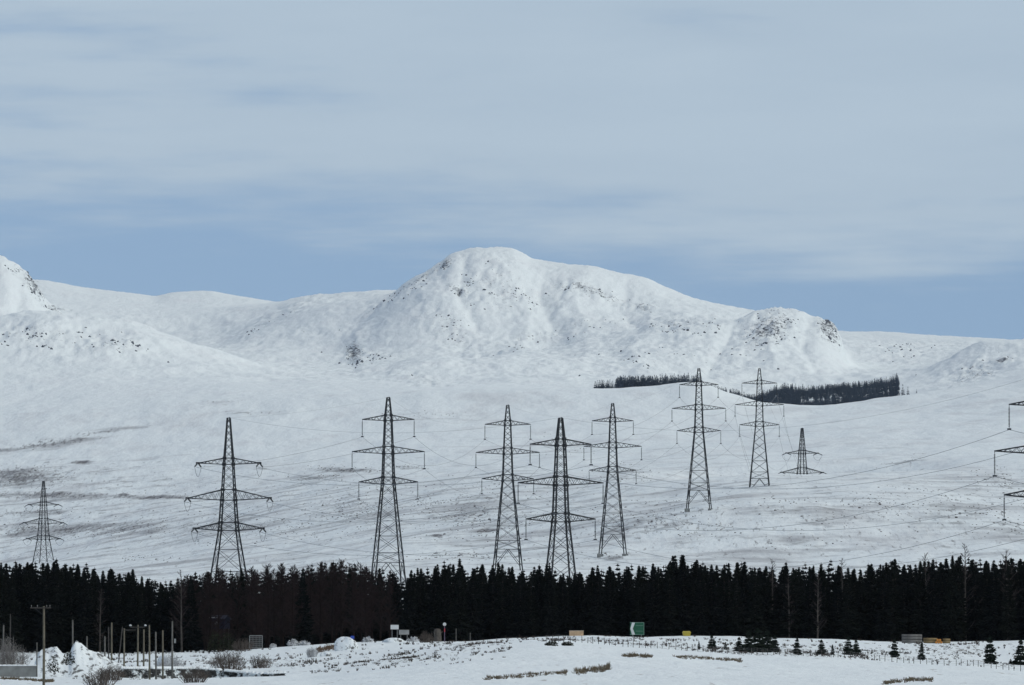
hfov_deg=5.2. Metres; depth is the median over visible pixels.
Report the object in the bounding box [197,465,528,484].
conductor
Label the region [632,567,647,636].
spruce tree
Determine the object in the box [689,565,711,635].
spruce tree
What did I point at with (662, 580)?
spruce tree
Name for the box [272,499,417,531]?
conductor
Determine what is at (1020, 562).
spruce tree
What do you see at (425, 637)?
shrub
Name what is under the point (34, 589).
spruce tree
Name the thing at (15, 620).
spruce tree
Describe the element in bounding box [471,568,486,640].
spruce tree
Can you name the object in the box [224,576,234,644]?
larch tree
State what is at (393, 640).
snow mound
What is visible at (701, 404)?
pylon
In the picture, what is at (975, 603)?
spruce tree
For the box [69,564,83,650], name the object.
spruce tree
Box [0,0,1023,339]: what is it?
sky
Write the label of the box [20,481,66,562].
pylon
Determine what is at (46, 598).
spruce tree
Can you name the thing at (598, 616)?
spruce tree
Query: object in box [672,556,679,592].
spruce tree
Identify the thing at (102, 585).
spruce tree
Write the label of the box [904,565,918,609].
spruce tree
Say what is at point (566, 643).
bush
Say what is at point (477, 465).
conductor
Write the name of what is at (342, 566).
larch tree
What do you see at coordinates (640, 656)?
dry grass
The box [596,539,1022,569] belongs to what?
conductor
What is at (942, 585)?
spruce tree
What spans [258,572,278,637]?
larch tree
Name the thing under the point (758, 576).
spruce tree
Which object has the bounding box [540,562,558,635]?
spruce tree
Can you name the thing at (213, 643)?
bush
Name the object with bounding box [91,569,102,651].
spruce tree
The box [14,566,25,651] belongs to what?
spruce tree
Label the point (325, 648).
dry grass
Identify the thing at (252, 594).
larch tree
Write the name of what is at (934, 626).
spruce tree
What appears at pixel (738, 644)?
young spruce
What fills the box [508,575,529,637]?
spruce tree
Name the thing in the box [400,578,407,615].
spruce tree
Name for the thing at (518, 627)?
spruce tree
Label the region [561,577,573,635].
spruce tree
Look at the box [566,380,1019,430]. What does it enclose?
conductor
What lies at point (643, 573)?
spruce tree
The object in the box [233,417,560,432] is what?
conductor
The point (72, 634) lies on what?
wooden pole
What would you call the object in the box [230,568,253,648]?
spruce tree
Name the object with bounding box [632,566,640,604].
spruce tree
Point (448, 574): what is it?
spruce tree
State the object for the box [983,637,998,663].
young spruce
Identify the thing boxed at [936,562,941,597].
spruce tree
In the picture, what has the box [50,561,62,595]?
spruce tree
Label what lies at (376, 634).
spruce tree
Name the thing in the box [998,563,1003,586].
spruce tree
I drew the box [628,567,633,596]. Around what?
spruce tree
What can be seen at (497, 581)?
spruce tree
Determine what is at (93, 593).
spruce tree
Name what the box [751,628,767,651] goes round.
young spruce
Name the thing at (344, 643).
snow mound
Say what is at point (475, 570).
spruce tree
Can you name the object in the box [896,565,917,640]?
spruce tree
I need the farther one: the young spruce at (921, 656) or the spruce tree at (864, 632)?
the spruce tree at (864, 632)
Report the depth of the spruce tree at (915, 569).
1785.41 m
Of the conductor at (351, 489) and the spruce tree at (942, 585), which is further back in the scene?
the conductor at (351, 489)
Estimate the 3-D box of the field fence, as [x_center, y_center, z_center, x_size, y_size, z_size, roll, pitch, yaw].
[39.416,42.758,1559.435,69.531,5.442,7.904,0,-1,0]
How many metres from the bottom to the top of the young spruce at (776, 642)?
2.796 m
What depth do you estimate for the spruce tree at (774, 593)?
1749.04 m
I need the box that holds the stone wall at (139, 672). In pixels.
[120,666,285,678]
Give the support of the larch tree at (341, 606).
on the field
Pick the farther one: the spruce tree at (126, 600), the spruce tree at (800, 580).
the spruce tree at (800, 580)
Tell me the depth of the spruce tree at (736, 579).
1771.95 m
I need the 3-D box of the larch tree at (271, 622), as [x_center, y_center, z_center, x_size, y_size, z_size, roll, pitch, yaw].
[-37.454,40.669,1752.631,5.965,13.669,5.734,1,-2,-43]
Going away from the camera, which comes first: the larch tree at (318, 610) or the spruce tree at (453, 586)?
the larch tree at (318, 610)
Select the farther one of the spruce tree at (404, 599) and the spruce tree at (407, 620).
the spruce tree at (404, 599)
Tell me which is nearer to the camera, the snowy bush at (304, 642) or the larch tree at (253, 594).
the snowy bush at (304, 642)
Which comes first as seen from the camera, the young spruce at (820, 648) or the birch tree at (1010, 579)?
the young spruce at (820, 648)
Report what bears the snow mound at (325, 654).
on the field
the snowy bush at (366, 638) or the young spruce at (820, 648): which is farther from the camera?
the snowy bush at (366, 638)
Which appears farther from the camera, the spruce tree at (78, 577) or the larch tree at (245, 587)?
the larch tree at (245, 587)
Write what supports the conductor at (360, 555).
attached to the pylon at (556, 465)
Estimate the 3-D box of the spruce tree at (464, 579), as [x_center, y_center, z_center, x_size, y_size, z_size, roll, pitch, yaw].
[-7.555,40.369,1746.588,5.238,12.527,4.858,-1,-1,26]
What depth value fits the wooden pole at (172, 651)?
1411.42 m
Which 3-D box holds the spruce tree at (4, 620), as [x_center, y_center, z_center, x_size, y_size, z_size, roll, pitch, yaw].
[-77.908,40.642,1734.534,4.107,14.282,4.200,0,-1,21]
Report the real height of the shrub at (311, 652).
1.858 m
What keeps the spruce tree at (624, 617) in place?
on the field
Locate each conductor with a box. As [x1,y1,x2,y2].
[187,502,514,521]
[192,532,523,555]
[195,469,351,501]
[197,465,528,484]
[205,499,358,531]
[207,437,360,466]
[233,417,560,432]
[259,465,590,484]
[261,532,593,555]
[267,437,412,466]
[270,502,600,521]
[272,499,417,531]
[276,469,423,501]
[352,469,470,495]
[365,439,481,465]
[418,439,530,465]
[427,468,538,495]
[520,477,991,530]
[527,521,1000,569]
[531,430,1007,488]
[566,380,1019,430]
[591,449,1023,488]
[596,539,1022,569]
[605,499,1022,530]
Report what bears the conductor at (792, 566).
attached to the pylon at (1011, 451)
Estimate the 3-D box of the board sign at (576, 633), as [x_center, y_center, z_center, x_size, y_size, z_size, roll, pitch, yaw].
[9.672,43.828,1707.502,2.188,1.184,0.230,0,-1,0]
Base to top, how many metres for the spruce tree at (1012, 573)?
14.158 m
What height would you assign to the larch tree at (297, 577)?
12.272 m
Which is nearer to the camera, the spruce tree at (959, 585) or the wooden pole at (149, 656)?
the wooden pole at (149, 656)
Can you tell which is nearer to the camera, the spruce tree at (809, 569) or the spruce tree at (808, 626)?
the spruce tree at (808, 626)
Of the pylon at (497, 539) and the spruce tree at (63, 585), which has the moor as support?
the pylon at (497, 539)
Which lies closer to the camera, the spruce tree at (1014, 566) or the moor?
the spruce tree at (1014, 566)
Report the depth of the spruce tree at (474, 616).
1736.27 m
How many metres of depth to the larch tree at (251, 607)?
1742.11 m
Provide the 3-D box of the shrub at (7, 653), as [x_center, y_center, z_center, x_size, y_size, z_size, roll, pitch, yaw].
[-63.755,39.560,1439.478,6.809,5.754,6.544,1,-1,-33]
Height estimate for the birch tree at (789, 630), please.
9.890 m
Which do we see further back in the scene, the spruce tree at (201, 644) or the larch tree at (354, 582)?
the larch tree at (354, 582)
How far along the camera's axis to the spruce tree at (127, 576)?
1763.60 m
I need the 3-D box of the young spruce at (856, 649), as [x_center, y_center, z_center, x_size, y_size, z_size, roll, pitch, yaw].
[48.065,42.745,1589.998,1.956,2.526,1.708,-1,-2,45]
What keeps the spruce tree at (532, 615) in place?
on the field
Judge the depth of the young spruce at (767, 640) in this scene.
1598.15 m
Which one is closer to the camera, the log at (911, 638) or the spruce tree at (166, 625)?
the log at (911, 638)
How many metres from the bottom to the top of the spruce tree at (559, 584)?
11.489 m
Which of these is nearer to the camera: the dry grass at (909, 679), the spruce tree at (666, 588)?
the dry grass at (909, 679)
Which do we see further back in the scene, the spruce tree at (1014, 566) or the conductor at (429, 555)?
the conductor at (429, 555)
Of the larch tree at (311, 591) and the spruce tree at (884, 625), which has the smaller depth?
the spruce tree at (884, 625)
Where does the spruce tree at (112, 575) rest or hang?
on the field
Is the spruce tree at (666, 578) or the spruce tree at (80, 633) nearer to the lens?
the spruce tree at (80, 633)
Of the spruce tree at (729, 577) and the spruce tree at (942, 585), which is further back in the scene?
the spruce tree at (942, 585)
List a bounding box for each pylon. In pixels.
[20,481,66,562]
[184,417,272,580]
[351,397,425,586]
[475,405,540,570]
[516,417,604,583]
[583,403,642,557]
[672,368,725,511]
[735,368,783,486]
[778,428,825,473]
[993,401,1023,520]
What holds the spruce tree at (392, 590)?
on the field
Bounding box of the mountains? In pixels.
[0,246,1023,414]
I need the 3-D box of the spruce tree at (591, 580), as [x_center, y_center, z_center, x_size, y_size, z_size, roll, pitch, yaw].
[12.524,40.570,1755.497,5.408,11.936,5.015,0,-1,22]
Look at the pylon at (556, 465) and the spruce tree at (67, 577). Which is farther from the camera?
the pylon at (556, 465)
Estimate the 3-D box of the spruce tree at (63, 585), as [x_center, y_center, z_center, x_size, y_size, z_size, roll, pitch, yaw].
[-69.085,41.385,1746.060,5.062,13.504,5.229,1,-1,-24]
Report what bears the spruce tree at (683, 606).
on the field
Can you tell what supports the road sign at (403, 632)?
on the field
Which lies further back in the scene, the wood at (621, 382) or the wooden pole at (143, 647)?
the wood at (621, 382)
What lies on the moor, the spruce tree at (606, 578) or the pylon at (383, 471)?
the pylon at (383, 471)
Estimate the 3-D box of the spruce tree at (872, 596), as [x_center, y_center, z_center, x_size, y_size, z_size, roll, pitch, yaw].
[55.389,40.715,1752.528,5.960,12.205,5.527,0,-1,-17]
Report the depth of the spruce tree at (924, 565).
1754.96 m
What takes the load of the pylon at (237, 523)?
on the moor
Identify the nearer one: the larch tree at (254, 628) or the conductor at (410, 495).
the larch tree at (254, 628)
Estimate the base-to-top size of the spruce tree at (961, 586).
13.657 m
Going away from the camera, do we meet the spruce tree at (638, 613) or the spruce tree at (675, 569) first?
the spruce tree at (638, 613)
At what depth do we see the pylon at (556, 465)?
2387.32 m
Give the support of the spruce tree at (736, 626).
on the field
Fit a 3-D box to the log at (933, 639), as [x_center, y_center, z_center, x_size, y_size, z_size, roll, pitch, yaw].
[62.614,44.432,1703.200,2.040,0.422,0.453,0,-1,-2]
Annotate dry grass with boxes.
[0,676,54,681]
[315,644,333,652]
[484,669,566,679]
[573,662,611,674]
[621,652,653,657]
[673,655,742,661]
[882,676,933,683]
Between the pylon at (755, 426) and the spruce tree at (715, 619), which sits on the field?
the spruce tree at (715, 619)
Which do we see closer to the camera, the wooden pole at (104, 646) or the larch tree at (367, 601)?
the wooden pole at (104, 646)
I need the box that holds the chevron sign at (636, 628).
[630,622,643,636]
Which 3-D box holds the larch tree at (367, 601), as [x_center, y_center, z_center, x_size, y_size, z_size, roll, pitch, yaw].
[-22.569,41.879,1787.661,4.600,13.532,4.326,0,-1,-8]
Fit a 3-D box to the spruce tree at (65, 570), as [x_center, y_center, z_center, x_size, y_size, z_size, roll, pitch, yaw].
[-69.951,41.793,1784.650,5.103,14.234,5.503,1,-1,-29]
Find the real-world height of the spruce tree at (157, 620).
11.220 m
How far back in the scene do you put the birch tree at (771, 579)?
1744.44 m
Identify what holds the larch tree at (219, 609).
on the field
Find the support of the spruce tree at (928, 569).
on the field
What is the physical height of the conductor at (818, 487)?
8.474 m
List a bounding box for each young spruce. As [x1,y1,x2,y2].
[707,635,716,648]
[732,637,743,650]
[740,630,756,651]
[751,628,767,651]
[763,630,776,651]
[771,635,781,651]
[792,638,801,654]
[816,639,826,654]
[843,637,854,654]
[852,640,861,654]
[888,639,899,656]
[917,642,925,659]
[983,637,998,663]
[1011,639,1023,664]
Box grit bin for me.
[682,631,690,635]
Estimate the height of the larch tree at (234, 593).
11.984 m
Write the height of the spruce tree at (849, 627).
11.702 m
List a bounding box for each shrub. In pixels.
[0,637,34,664]
[81,667,120,684]
[95,663,126,679]
[157,651,184,665]
[178,665,209,682]
[206,648,246,670]
[231,637,254,650]
[250,654,273,667]
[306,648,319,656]
[419,632,434,641]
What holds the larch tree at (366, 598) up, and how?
on the field
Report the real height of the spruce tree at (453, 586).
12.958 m
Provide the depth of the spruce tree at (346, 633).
1752.59 m
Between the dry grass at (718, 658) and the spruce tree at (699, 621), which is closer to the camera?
the dry grass at (718, 658)
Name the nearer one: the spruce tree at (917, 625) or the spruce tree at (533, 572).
the spruce tree at (917, 625)
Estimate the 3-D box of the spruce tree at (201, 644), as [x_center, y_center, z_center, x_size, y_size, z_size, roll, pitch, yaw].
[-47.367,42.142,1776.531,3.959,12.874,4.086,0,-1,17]
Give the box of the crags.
[1,260,1012,375]
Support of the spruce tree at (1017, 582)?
on the field
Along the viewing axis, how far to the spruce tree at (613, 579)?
1764.55 m
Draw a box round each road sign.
[390,625,398,637]
[399,630,408,638]
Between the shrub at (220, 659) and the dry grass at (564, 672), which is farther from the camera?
the shrub at (220, 659)
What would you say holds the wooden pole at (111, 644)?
on the field
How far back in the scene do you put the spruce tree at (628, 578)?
1756.03 m
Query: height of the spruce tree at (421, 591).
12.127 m
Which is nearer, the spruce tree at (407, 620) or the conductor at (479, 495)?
the spruce tree at (407, 620)
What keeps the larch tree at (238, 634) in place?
on the field
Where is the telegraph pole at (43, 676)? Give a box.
[30,605,50,684]
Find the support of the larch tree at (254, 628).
on the field
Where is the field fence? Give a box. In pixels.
[546,635,1020,670]
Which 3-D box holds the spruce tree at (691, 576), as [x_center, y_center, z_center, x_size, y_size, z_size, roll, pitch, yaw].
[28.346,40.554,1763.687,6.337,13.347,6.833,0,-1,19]
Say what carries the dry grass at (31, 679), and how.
on the field
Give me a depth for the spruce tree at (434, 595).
1736.76 m
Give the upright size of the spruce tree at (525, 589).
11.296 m
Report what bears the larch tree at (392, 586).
on the field
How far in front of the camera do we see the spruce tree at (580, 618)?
1740.46 m
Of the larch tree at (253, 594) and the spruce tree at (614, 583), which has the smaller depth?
the spruce tree at (614, 583)
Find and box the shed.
[209,615,230,650]
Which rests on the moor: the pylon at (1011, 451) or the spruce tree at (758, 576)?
the pylon at (1011, 451)
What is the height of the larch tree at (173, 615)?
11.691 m
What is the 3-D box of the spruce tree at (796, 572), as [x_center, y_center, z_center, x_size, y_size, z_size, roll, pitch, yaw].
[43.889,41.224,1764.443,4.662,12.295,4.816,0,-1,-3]
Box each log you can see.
[902,634,921,636]
[902,637,921,639]
[902,640,921,642]
[923,638,936,640]
[923,640,934,642]
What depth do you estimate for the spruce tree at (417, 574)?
1779.75 m
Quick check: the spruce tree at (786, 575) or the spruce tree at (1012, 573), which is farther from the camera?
the spruce tree at (1012, 573)
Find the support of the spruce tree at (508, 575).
on the field
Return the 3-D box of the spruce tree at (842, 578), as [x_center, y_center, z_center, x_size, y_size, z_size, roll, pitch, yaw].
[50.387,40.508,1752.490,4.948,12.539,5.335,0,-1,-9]
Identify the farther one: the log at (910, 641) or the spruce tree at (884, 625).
the spruce tree at (884, 625)
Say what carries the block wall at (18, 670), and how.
on the field
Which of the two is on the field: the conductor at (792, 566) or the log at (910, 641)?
the log at (910, 641)
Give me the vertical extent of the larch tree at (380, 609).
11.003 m
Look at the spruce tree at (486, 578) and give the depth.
1777.00 m
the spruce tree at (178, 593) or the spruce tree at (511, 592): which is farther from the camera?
the spruce tree at (178, 593)
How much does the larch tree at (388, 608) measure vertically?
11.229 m
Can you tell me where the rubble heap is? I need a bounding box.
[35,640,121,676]
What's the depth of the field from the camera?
1451.82 m
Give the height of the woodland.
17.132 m
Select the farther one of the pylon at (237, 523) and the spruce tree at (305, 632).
the pylon at (237, 523)
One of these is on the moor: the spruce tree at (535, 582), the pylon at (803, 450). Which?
the pylon at (803, 450)
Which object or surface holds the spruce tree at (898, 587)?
on the field
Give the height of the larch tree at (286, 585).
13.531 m
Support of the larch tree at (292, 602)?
on the field
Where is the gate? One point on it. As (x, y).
(256, 642)
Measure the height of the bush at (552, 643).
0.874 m
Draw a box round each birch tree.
[92,593,107,652]
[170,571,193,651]
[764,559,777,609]
[783,577,796,637]
[810,573,826,638]
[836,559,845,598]
[914,553,939,624]
[956,543,982,640]
[996,550,1022,639]
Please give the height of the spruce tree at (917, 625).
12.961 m
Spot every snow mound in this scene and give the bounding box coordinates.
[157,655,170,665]
[320,652,331,655]
[334,636,358,650]
[382,638,403,641]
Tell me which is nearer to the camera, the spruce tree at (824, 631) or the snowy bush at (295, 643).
the snowy bush at (295, 643)
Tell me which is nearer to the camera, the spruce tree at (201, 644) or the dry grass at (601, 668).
the dry grass at (601, 668)
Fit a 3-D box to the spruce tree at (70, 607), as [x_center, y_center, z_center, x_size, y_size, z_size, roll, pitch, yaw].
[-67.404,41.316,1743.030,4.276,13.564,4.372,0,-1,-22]
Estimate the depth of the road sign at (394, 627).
1711.45 m
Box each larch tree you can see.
[171,578,203,651]
[179,574,200,651]
[184,575,202,650]
[194,574,216,650]
[196,572,209,650]
[197,571,226,649]
[207,566,231,646]
[207,573,236,648]
[209,569,229,639]
[212,569,231,646]
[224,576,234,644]
[225,571,249,649]
[229,578,237,630]
[239,565,266,648]
[240,569,253,623]
[244,569,266,643]
[246,568,264,648]
[246,572,268,648]
[247,571,264,638]
[253,563,290,647]
[258,565,271,647]
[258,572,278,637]
[259,568,286,643]
[267,562,291,646]
[272,563,293,646]
[274,568,289,646]
[280,566,303,643]
[284,567,309,633]
[284,570,312,633]
[287,564,299,633]
[303,570,314,627]
[304,566,322,643]
[306,562,329,643]
[308,562,330,643]
[311,568,333,643]
[316,562,344,642]
[317,563,330,611]
[324,561,354,640]
[330,562,351,636]
[337,559,348,601]
[339,567,366,639]
[342,563,362,635]
[342,566,358,631]
[347,561,370,641]
[355,566,375,636]
[355,567,377,639]
[358,568,375,641]
[359,572,383,638]
[364,570,386,627]
[370,573,393,640]
[381,571,398,637]
[387,571,401,615]
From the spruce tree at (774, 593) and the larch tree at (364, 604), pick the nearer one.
the spruce tree at (774, 593)
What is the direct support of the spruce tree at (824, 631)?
on the field
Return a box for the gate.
[249,635,262,647]
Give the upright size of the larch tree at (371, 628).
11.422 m
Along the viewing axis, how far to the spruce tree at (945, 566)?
1768.82 m
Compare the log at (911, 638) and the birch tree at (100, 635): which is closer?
the log at (911, 638)
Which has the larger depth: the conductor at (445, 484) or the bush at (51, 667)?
the conductor at (445, 484)
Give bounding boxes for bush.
[47,655,58,672]
[62,651,75,664]
[207,631,223,651]
[218,632,235,651]
[287,639,298,645]
[299,640,310,645]
[361,636,373,641]
[406,636,419,641]
[544,640,557,645]
[561,641,573,645]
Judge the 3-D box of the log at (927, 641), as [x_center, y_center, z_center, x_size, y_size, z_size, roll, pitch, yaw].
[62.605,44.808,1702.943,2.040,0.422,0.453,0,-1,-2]
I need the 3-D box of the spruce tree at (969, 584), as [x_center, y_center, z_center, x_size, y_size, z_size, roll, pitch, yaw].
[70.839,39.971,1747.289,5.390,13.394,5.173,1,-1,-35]
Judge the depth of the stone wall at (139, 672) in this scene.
1423.01 m
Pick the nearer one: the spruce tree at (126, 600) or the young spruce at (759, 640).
the young spruce at (759, 640)
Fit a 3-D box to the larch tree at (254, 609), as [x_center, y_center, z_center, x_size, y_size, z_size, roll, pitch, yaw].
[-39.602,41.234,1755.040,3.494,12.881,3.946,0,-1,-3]
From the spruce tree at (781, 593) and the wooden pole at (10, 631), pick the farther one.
the spruce tree at (781, 593)
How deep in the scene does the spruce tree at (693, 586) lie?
1750.02 m
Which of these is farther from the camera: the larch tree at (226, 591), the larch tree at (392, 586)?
the larch tree at (392, 586)
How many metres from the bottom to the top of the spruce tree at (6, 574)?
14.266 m
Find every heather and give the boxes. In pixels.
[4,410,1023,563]
[24,634,1021,679]
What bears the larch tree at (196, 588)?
on the field
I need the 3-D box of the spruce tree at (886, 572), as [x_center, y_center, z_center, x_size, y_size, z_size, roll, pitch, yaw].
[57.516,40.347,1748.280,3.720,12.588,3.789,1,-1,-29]
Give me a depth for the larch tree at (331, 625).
1735.73 m
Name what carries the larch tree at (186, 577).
on the field
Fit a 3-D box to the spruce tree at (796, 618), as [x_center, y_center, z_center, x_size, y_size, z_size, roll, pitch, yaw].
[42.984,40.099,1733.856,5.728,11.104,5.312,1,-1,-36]
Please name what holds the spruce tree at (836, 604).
on the field
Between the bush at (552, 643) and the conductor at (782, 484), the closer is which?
the bush at (552, 643)
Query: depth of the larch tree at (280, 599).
1765.33 m
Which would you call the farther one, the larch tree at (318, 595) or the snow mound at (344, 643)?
the larch tree at (318, 595)
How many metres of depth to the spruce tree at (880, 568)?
1765.59 m
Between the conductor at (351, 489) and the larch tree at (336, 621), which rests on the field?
the larch tree at (336, 621)
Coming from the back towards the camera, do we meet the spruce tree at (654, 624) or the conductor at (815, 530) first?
the conductor at (815, 530)
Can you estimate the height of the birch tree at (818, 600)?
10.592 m
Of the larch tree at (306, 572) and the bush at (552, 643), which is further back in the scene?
the larch tree at (306, 572)
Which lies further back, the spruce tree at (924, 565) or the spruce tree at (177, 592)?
the spruce tree at (177, 592)
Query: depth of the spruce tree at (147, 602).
1750.28 m
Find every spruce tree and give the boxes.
[0,563,12,650]
[2,563,13,613]
[6,568,22,651]
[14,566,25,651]
[16,562,38,652]
[22,563,40,652]
[31,566,57,650]
[37,563,44,614]
[38,567,52,615]
[39,563,52,598]
[46,566,74,652]
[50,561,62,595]
[52,568,69,652]
[63,564,67,593]
[63,566,73,597]
[64,568,78,651]
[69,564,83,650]
[71,570,99,650]
[82,569,107,651]
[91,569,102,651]
[98,571,105,618]
[99,578,114,653]
[101,571,114,652]
[106,573,127,653]
[111,569,116,600]
[120,577,138,653]
[121,579,134,652]
[123,574,129,596]
[124,569,140,652]
[131,576,151,653]
[139,582,154,652]
[145,580,155,651]
[148,582,168,652]
[150,584,169,652]
[153,581,182,651]
[172,579,189,650]
[175,586,182,624]
[179,576,202,651]
[198,572,219,650]
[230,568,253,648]
[289,570,314,644]
[312,563,342,643]
[339,568,359,641]
[370,568,387,640]
[382,577,402,638]
[386,573,399,636]
[398,578,417,640]
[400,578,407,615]
[402,570,413,638]
[411,573,423,638]
[415,568,428,640]
[416,568,418,585]
[422,568,439,639]
[427,569,452,640]
[429,564,443,603]
[444,565,452,612]
[447,564,457,640]
[449,570,472,640]
[450,565,478,640]
[454,559,464,583]
[466,568,483,640]
[468,568,477,598]
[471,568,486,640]
[476,564,487,597]
[476,564,490,639]
[481,565,500,639]
[491,564,512,637]
[494,571,500,609]
[495,562,501,608]
[503,567,514,610]
[506,567,515,637]
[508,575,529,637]
[509,575,531,637]
[522,575,528,612]
[525,571,539,636]
[527,567,535,602]
[528,570,539,608]
[533,566,544,636]
[537,574,557,636]
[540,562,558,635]
[540,564,548,609]
[552,574,557,594]
[556,573,572,635]
[556,575,563,609]
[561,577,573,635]
[568,576,587,635]
[570,572,589,635]
[578,575,590,631]
[584,567,600,623]
[585,565,609,635]
[602,570,609,613]
[603,566,618,633]
[603,567,620,635]
[612,571,619,606]
[614,569,634,636]
[619,570,632,636]
[626,572,647,636]
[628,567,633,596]
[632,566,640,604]
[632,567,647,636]
[641,566,650,636]
[642,564,665,636]
[648,567,663,636]
[659,561,681,635]
[659,569,663,593]
[661,564,675,610]
[661,565,676,635]
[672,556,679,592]
[673,556,694,635]
[675,555,692,635]
[688,561,696,589]
[689,560,705,635]
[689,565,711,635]
[702,565,708,594]
[705,564,718,635]
[705,566,727,635]
[714,565,719,589]
[718,564,730,635]
[718,568,725,612]
[723,563,734,635]
[728,563,745,635]
[730,562,750,636]
[732,562,739,606]
[742,562,749,606]
[742,567,767,635]
[753,567,763,590]
[753,569,761,607]
[758,566,780,637]
[769,567,776,609]
[774,567,787,637]
[776,570,804,637]
[779,563,790,588]
[780,567,790,608]
[792,569,805,616]
[797,567,804,603]
[799,571,820,638]
[802,566,812,638]
[808,565,821,638]
[816,567,829,612]
[818,572,832,638]
[829,565,846,639]
[829,568,843,638]
[834,568,860,639]
[849,569,858,639]
[853,570,872,640]
[865,564,877,593]
[865,568,879,640]
[866,565,874,608]
[871,566,896,640]
[876,564,881,608]
[879,565,891,641]
[887,561,905,640]
[889,566,901,641]
[891,559,900,608]
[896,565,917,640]
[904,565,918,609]
[905,566,914,609]
[907,561,933,641]
[911,565,918,588]
[918,561,928,604]
[923,559,943,638]
[926,561,935,606]
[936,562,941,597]
[937,555,967,641]
[937,564,946,641]
[938,559,949,601]
[942,560,966,641]
[955,557,971,641]
[959,555,967,608]
[961,559,979,640]
[966,562,983,640]
[975,560,1004,640]
[977,563,995,640]
[980,561,995,636]
[995,560,1014,640]
[998,560,1020,640]
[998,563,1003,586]
[1008,558,1014,596]
[1009,558,1016,591]
[1010,561,1022,640]
[1014,558,1023,609]
[1014,561,1023,640]
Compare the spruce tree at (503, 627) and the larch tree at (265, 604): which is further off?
the larch tree at (265, 604)
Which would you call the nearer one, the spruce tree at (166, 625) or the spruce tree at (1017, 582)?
the spruce tree at (166, 625)
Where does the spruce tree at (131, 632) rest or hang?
on the field
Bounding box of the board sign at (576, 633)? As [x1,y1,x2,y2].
[569,631,583,635]
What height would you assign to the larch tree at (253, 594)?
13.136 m
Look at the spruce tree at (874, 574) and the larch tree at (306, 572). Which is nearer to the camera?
the larch tree at (306, 572)
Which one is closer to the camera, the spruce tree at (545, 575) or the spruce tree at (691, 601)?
the spruce tree at (691, 601)
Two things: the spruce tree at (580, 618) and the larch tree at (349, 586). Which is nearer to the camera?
the spruce tree at (580, 618)
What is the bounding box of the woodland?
[4,555,1021,649]
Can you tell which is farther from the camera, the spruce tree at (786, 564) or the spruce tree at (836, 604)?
the spruce tree at (786, 564)
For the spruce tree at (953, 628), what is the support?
on the field
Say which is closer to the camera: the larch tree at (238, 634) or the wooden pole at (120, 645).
the wooden pole at (120, 645)
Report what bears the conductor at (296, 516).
attached to the pylon at (237, 523)
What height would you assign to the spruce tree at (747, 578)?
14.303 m
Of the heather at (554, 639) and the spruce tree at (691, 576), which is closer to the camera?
the heather at (554, 639)
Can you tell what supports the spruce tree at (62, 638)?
on the field
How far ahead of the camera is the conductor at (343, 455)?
2791.51 m
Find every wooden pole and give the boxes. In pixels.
[10,614,10,663]
[72,620,73,645]
[104,636,105,656]
[108,627,108,658]
[111,622,112,660]
[118,627,122,662]
[123,628,124,665]
[129,624,146,665]
[143,629,144,665]
[149,625,150,679]
[155,632,156,678]
[162,630,163,678]
[171,621,175,678]
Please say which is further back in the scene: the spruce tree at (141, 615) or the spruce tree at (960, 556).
the spruce tree at (960, 556)
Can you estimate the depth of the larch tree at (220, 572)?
1770.95 m
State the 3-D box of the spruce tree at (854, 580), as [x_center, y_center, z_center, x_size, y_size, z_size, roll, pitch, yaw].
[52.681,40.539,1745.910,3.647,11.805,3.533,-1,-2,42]
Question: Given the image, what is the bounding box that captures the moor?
[0,378,1023,598]
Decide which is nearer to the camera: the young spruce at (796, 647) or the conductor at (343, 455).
the young spruce at (796, 647)
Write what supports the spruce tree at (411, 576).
on the field
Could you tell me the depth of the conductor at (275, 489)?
2785.19 m
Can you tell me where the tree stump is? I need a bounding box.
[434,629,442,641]
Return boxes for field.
[0,635,1023,684]
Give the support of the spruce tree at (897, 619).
on the field
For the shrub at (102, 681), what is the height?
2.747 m
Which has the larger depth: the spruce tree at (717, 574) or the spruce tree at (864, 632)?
the spruce tree at (717, 574)
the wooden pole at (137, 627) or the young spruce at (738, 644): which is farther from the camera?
the young spruce at (738, 644)
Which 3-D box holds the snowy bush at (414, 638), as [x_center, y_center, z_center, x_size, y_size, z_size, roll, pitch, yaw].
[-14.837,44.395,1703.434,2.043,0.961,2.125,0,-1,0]
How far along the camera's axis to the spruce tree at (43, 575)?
1771.07 m
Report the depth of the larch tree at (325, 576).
1783.11 m
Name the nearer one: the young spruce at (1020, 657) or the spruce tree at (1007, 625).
the young spruce at (1020, 657)
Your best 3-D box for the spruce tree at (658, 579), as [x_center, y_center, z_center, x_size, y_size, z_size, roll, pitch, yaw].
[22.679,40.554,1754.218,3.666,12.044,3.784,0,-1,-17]
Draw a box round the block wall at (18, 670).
[0,642,37,676]
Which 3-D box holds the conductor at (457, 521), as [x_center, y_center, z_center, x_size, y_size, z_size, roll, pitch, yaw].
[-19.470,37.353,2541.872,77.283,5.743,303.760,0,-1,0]
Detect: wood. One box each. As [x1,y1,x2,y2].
[594,373,726,391]
[729,374,899,404]
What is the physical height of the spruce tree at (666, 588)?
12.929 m
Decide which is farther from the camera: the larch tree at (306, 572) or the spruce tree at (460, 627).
the larch tree at (306, 572)
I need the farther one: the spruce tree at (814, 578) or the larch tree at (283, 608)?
the larch tree at (283, 608)

